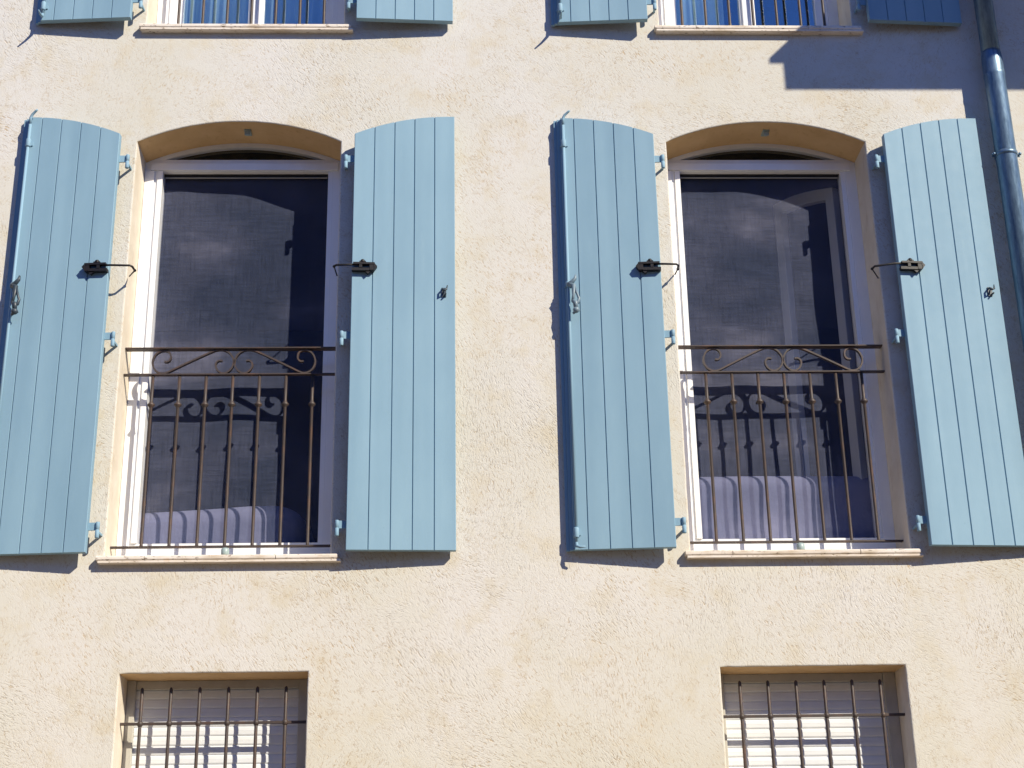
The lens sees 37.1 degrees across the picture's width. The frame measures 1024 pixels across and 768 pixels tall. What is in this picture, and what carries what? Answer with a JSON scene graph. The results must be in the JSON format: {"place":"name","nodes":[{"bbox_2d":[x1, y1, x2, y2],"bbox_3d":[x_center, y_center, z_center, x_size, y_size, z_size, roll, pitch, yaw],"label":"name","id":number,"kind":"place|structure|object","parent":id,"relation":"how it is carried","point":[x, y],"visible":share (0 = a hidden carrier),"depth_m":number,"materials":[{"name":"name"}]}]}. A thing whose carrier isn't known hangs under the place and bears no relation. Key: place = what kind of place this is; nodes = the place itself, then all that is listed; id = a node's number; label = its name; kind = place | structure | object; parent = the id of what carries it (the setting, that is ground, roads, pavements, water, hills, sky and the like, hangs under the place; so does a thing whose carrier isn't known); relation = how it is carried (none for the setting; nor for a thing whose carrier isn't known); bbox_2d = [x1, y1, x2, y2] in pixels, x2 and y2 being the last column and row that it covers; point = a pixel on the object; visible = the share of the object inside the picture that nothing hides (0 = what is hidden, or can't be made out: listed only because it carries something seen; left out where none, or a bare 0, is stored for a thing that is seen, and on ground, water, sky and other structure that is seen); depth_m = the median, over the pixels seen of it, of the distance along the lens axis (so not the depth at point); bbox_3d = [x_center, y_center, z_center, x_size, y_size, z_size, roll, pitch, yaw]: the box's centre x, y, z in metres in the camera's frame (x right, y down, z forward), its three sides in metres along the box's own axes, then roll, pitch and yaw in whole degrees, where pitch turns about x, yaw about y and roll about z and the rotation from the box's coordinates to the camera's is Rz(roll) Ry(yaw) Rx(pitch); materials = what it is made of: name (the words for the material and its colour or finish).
{"place":"outdoors","nodes":[
{"label":"outdoors","id":0,"kind":"place"},
{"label":"street","id":1,"kind":"structure","parent":0,"visible":0},
{"bbox_2d":[0,0,1023,767],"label":"house","id":2,"kind":"structure","parent":1,"relation":"on","point":[510,632],"depth_m":7.45,"materials":[{"name":"paint"}]},
{"bbox_2d":[0,109,135,555],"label":"window shutter","id":3,"kind":"object","parent":2,"relation":"attached to","point":[54,336],"depth_m":7.22,"materials":[{"name":"blue paint"}]},
{"bbox_2d":[35,0,144,24],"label":"window shutter","id":4,"kind":"object","parent":2,"relation":"attached to","point":[61,11],"depth_m":7.86,"materials":[{"name":"blue paint"}]},
{"bbox_2d":[120,686,305,767],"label":"window grille","id":5,"kind":"object","parent":2,"relation":"attached to","point":[256,722],"depth_m":6.75,"materials":[{"name":"black metal"}]},
{"bbox_2d":[121,679,307,767],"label":"window","id":6,"kind":"structure","parent":2,"relation":"in","point":[214,692],"depth_m":6.86,"materials":[{"name":"plastic"}]},
{"bbox_2d":[96,129,340,564],"bbox_3d":[-1.352,-0.215,7.444,1.100,2.301,0.330,0,-21,-2],"label":"window","id":7,"kind":"structure","parent":2,"relation":"in","point":[323,167],"depth_m":7.52,"materials":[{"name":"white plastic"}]},
{"bbox_2d":[110,347,335,548],"bbox_3d":[-1.351,0.292,7.226,1.018,0.993,0.042,0,-21,-2],"label":"window railing","id":8,"kind":"object","parent":2,"relation":"attached to","point":[205,404],"depth_m":7.26,"materials":[{"name":"black metal"}]},
{"bbox_2d":[143,506,314,543],"bbox_3d":[-1.828,1.084,8.216,1.616,0.387,1.965,0,-21,-2],"label":"sofa","id":9,"kind":"object","parent":2,"relation":"in","point":[211,526],"visible":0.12,"depth_m":7.35,"materials":[{"name":"fabric"}]},
{"bbox_2d":[184,0,273,23],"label":"curtain","id":10,"kind":"object","parent":2,"relation":"hanging from","point":[215,11],"depth_m":8.40,"materials":[{"name":"fabric"}]},
{"bbox_2d":[139,0,352,33],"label":"window","id":11,"kind":"structure","parent":2,"relation":"in","point":[167,11],"depth_m":7.91,"materials":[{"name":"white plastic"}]},
{"bbox_2d":[177,0,325,23],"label":"window railing","id":12,"kind":"object","parent":2,"relation":"attached to","point":[251,12],"depth_m":8.07,"materials":[{"name":"black metal"}]},
{"bbox_2d":[277,0,325,23],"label":"curtain","id":13,"kind":"object","parent":2,"relation":"hanging from","point":[311,11],"depth_m":8.47,"materials":[{"name":"fabric"}]},
{"bbox_2d":[333,117,455,551],"bbox_3d":[-0.567,-0.297,7.306,0.589,2.250,0.126,-1,-21,0],"label":"window shutter","id":14,"kind":"object","parent":2,"relation":"attached to","point":[401,475],"depth_m":7.25,"materials":[{"name":"blue paint"}]},
{"bbox_2d":[347,0,452,23],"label":"window shutter","id":15,"kind":"object","parent":2,"relation":"attached to","point":[422,11],"depth_m":7.91,"materials":[{"name":"blue paint"}]},
{"bbox_2d":[551,0,656,26],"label":"window shutter","id":16,"kind":"object","parent":2,"relation":"attached to","point":[575,12],"depth_m":7.95,"materials":[{"name":"blue paint"}]},
{"bbox_2d":[553,110,686,551],"bbox_3d":[0.526,-0.311,7.353,0.592,2.276,0.126,0,-21,-2],"label":"window shutter","id":17,"kind":"object","parent":2,"relation":"attached to","point":[618,489],"depth_m":7.30,"materials":[{"name":"blue paint"}]},
{"bbox_2d":[675,0,724,24],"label":"curtain","id":18,"kind":"object","parent":2,"relation":"hanging from","point":[693,12],"depth_m":8.49,"materials":[{"name":"fabric"}]},
{"bbox_2d":[679,0,825,25],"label":"window railing","id":19,"kind":"object","parent":2,"relation":"attached to","point":[752,12],"depth_m":8.17,"materials":[{"name":"black metal"}]},
{"bbox_2d":[654,0,863,34],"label":"window","id":20,"kind":"structure","parent":2,"relation":"in","point":[667,25],"depth_m":8.00,"materials":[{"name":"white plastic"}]},
{"bbox_2d":[699,476,874,538],"bbox_3d":[1.166,1.015,8.342,1.813,0.505,1.962,0,-21,-2],"label":"sofa","id":21,"kind":"object","parent":2,"relation":"in","point":[781,507],"visible":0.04,"depth_m":7.46,"materials":[{"name":"fabric"}]},
{"bbox_2d":[678,344,902,543],"bbox_3d":[1.319,0.279,7.318,1.018,0.993,0.042,0,-21,-2],"label":"window railing","id":22,"kind":"object","parent":2,"relation":"attached to","point":[786,401],"depth_m":7.36,"materials":[{"name":"black metal"}]},
{"bbox_2d":[667,129,923,559],"bbox_3d":[1.311,-0.140,7.771,1.100,2.301,0.832,0,-21,-2],"label":"window","id":23,"kind":"structure","parent":2,"relation":"in","point":[679,167],"depth_m":7.79,"materials":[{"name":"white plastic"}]},
{"bbox_2d":[721,672,904,767],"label":"window","id":24,"kind":"structure","parent":2,"relation":"in","point":[838,688],"depth_m":6.95,"materials":[{"name":"plastic"}]},
{"bbox_2d":[723,679,904,767],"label":"window grille","id":25,"kind":"object","parent":2,"relation":"attached to","point":[826,715],"depth_m":6.84,"materials":[{"name":"black metal"}]},
{"bbox_2d":[854,0,961,26],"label":"window shutter","id":26,"kind":"object","parent":2,"relation":"attached to","point":[932,12],"depth_m":8.01,"materials":[{"name":"blue paint"}]},
{"bbox_2d":[871,118,1023,546],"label":"window shutter","id":27,"kind":"object","parent":2,"relation":"attached to","point":[968,437],"depth_m":7.36,"materials":[{"name":"blue paint"}]},
{"bbox_2d":[973,0,1023,350],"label":"downpipe","id":28,"kind":"object","parent":2,"relation":"attached to","point":[1005,154],"visible":1,"depth_m":7.69,"materials":[{"name":"metal"}]}
]}

